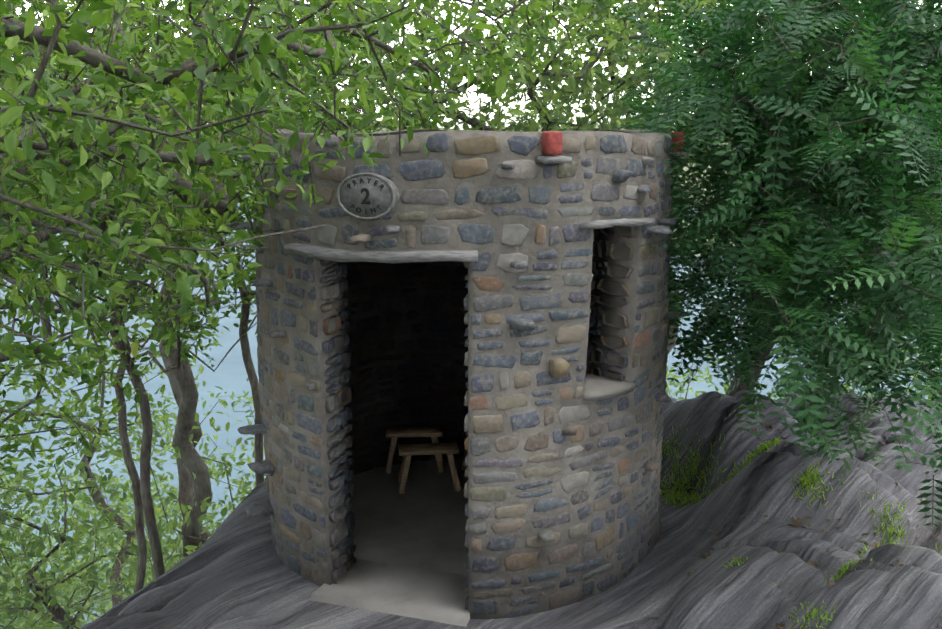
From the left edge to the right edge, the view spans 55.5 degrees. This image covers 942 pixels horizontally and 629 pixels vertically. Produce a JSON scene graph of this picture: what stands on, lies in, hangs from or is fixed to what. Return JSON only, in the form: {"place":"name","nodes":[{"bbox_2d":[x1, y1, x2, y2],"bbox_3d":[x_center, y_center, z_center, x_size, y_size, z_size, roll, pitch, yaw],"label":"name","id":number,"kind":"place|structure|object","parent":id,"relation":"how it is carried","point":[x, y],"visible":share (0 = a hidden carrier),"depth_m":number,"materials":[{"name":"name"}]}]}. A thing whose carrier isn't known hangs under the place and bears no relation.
{"place":"outdoors","nodes":[
{"label":"outdoors","id":0,"kind":"place"},
{"bbox_2d":[0,160,941,626],"bbox_3d":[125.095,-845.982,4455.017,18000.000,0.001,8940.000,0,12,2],"label":"lake water","id":1,"kind":"structure","parent":0,"point":[230,374],"depth_m":231.59,"materials":[{"name":"blue liquid"}]},
{"bbox_2d":[0,0,941,129],"label":"sky","id":2,"kind":"structure","parent":0,"point":[473,87],"materials":[{"name":"white"}]},
{"bbox_2d":[6,118,941,628],"bbox_3d":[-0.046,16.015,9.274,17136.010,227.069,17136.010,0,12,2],"label":"ground","id":3,"kind":"structure","parent":0,"point":[232,572],"depth_m":5.39,"materials":[{"name":"grey stone"}]},
{"bbox_2d":[0,439,81,620],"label":"hill tree","id":4,"kind":"object","parent":3,"relation":"on","point":[45,530],"visible":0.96,"depth_m":9.57,"materials":[{"name":"green plant"}]},
{"bbox_2d":[0,589,89,628],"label":"hill tree","id":5,"kind":"object","parent":3,"relation":"on","point":[7,620],"visible":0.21,"depth_m":19.72,"materials":[{"name":"green plant"}]},
{"bbox_2d":[5,0,88,127],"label":"tree","id":6,"kind":"object","parent":3,"relation":"on","point":[58,2],"visible":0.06,"depth_m":8.22,"materials":[{"name":"green plant"}]},
{"bbox_2d":[0,521,100,628],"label":"hill tree","id":7,"kind":"object","parent":3,"relation":"on","point":[20,573],"visible":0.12,"depth_m":32.25,"materials":[{"name":"green plant"}]},
{"bbox_2d":[0,539,112,628],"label":"hill tree","id":8,"kind":"object","parent":3,"relation":"on","point":[46,541],"visible":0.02,"depth_m":49.41,"materials":[{"name":"green plant"}]},
{"bbox_2d":[0,446,166,628],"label":"hill tree","id":9,"kind":"object","parent":3,"relation":"on","point":[38,520],"visible":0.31,"depth_m":17.68,"materials":[{"name":"green plant"}]},
{"bbox_2d":[0,463,179,628],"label":"hill tree","id":10,"kind":"object","parent":3,"relation":"on","point":[69,589],"visible":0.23,"depth_m":15.85,"materials":[{"name":"green plant"}]},
{"bbox_2d":[61,552,152,622],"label":"hill tree","id":11,"kind":"object","parent":3,"relation":"on","point":[110,599],"visible":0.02,"depth_m":53.80,"materials":[{"name":"green plant"}]},
{"bbox_2d":[0,398,220,628],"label":"hill tree","id":12,"kind":"object","parent":3,"relation":"on","point":[63,618],"visible":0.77,"depth_m":10.25,"materials":[{"name":"green plant"}]},
{"bbox_2d":[0,39,221,460],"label":"tree","id":13,"kind":"object","parent":3,"relation":"on","point":[21,418],"visible":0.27,"depth_m":5.30,"materials":[{"name":"green plant"}]},
{"bbox_2d":[0,269,224,606],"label":"hill tree","id":14,"kind":"object","parent":3,"relation":"on","point":[96,495],"visible":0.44,"depth_m":15.31,"materials":[{"name":"green plant"}]},
{"bbox_2d":[0,40,234,473],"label":"tree","id":15,"kind":"object","parent":3,"relation":"on","point":[37,398],"visible":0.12,"depth_m":6.91,"materials":[{"name":"green plant"}]},
{"bbox_2d":[23,463,212,624],"bbox_3d":[-13.882,11.414,36.011,6.933,12.004,7.016,-7,14,-31],"label":"hill tree","id":16,"kind":"object","parent":3,"relation":"on","point":[116,481],"visible":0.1,"depth_m":34.33,"materials":[{"name":"green plant"}]},
{"bbox_2d":[23,39,256,592],"bbox_3d":[-2.837,0.524,9.190,3.232,6.746,2.660,0,12,2],"label":"tree","id":17,"kind":"object","parent":3,"relation":"on","point":[138,504],"visible":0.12,"depth_m":8.81,"materials":[{"name":"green plant"}]},
{"bbox_2d":[0,11,289,578],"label":"tree","id":18,"kind":"object","parent":3,"relation":"on","point":[122,351],"visible":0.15,"depth_m":7.23,"materials":[{"name":"green plant"}]},
{"bbox_2d":[68,458,247,613],"bbox_3d":[-5.898,5.857,19.523,4.830,5.031,5.462,0,12,2],"label":"hill tree","id":19,"kind":"object","parent":3,"relation":"on","point":[175,559],"visible":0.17,"depth_m":18.86,"materials":[{"name":"green plant"}]},
{"bbox_2d":[1,0,355,543],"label":"tree","id":20,"kind":"object","parent":3,"relation":"on","point":[185,494],"depth_m":13.36,"materials":[{"name":"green plant"}]},
{"bbox_2d":[99,393,266,573],"bbox_3d":[-2.895,2.889,11.879,3.743,3.451,3.418,0,12,2],"label":"hill tree","id":21,"kind":"object","parent":3,"relation":"on","point":[169,499],"visible":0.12,"depth_m":11.46,"materials":[{"name":"green plant"}]},
{"bbox_2d":[100,386,265,593],"bbox_3d":[-7.228,6.629,25.508,8.094,9.200,6.634,0,12,2],"label":"hill tree","id":22,"kind":"object","parent":3,"relation":"on","point":[164,487],"visible":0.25,"depth_m":24.87,"materials":[{"name":"green plant"}]},
{"bbox_2d":[2,0,389,559],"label":"tree","id":23,"kind":"object","parent":3,"relation":"on","point":[194,462],"visible":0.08,"depth_m":10.72,"materials":[{"name":"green plant"}]},
{"bbox_2d":[215,378,265,498],"bbox_3d":[-1.941,3.148,14.597,4.013,5.104,4.551,-7,14,-31],"label":"hill tree","id":24,"kind":"object","parent":3,"relation":"on","point":[245,485],"depth_m":13.96,"materials":[{"name":"green plant"}]},
{"bbox_2d":[155,11,465,485],"bbox_3d":[-1.618,0.018,8.553,3.206,5.738,2.866,0,12,2],"label":"tree","id":25,"kind":"object","parent":3,"relation":"on","point":[247,303],"visible":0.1,"depth_m":8.24,"materials":[{"name":"green plant"}]},
{"bbox_2d":[0,0,621,385],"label":"tree","id":26,"kind":"object","parent":3,"relation":"on","point":[65,123],"visible":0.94,"depth_m":3.44,"materials":[{"name":"green plant"}]},
{"bbox_2d":[147,0,724,161],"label":"tree","id":27,"kind":"object","parent":3,"relation":"on","point":[584,74],"visible":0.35,"depth_m":9.02,"materials":[{"name":"green plant"}]},
{"bbox_2d":[227,129,688,626],"bbox_3d":[-0.086,0.443,6.028,2.859,3.314,2.793,0,12,2],"label":"stone hut","id":28,"kind":"object","parent":3,"relation":"on","point":[462,342],"visible":0.96,"depth_m":5.03,"materials":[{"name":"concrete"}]},
{"bbox_2d":[494,0,729,238],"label":"hill tree","id":29,"kind":"object","parent":3,"relation":"on","point":[594,125],"visible":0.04,"depth_m":13.93,"materials":[{"name":"green plant"}]},
{"bbox_2d":[666,364,686,399],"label":"hill tree","id":30,"kind":"object","parent":3,"relation":"on","point":[676,384],"visible":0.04,"depth_m":26.52,"materials":[{"name":"green plant"}]},
{"bbox_2d":[475,0,941,395],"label":"tree","id":31,"kind":"object","parent":3,"relation":"on","point":[628,82],"visible":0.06,"depth_m":10.56,"materials":[{"name":"green plant"}]},
{"bbox_2d":[666,347,805,399],"bbox_3d":[6.552,5.046,25.409,5.282,9.174,6.451,-9,15,-37],"label":"hill tree","id":32,"kind":"object","parent":3,"relation":"on","point":[696,378],"visible":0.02,"depth_m":24.44,"materials":[{"name":"green plant"}]},
{"bbox_2d":[599,0,941,527],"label":"pinnate tree","id":33,"kind":"object","parent":3,"relation":"on","point":[824,180],"visible":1,"depth_m":4.97,"materials":[{"name":"green plant"}]},
{"bbox_2d":[660,425,941,628],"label":"grass tufts","id":34,"kind":"object","parent":3,"relation":"on","point":[760,449],"visible":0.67,"depth_m":5.97,"materials":[{"name":"green plant"}]},
{"bbox_2d":[669,406,941,628],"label":"leaf litter","id":35,"kind":"object","parent":3,"relation":"on","point":[831,582],"visible":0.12,"depth_m":5.44,"materials":[{"name":"plant"}]},
{"bbox_2d":[835,244,941,404],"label":"hill tree","id":36,"kind":"object","parent":3,"relation":"on","point":[938,392],"depth_m":13.96,"materials":[{"name":"green plant"}]},
{"bbox_2d":[839,331,940,399],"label":"hill tree","id":37,"kind":"object","parent":3,"relation":"on","point":[869,394],"visible":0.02,"depth_m":29.25,"materials":[{"name":"green plant"}]},
{"bbox_2d":[901,353,941,399],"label":"hill tree","id":38,"kind":"object","parent":3,"relation":"on","point":[911,387],"visible":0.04,"depth_m":19.52,"materials":[{"name":"green plant"}]}
]}

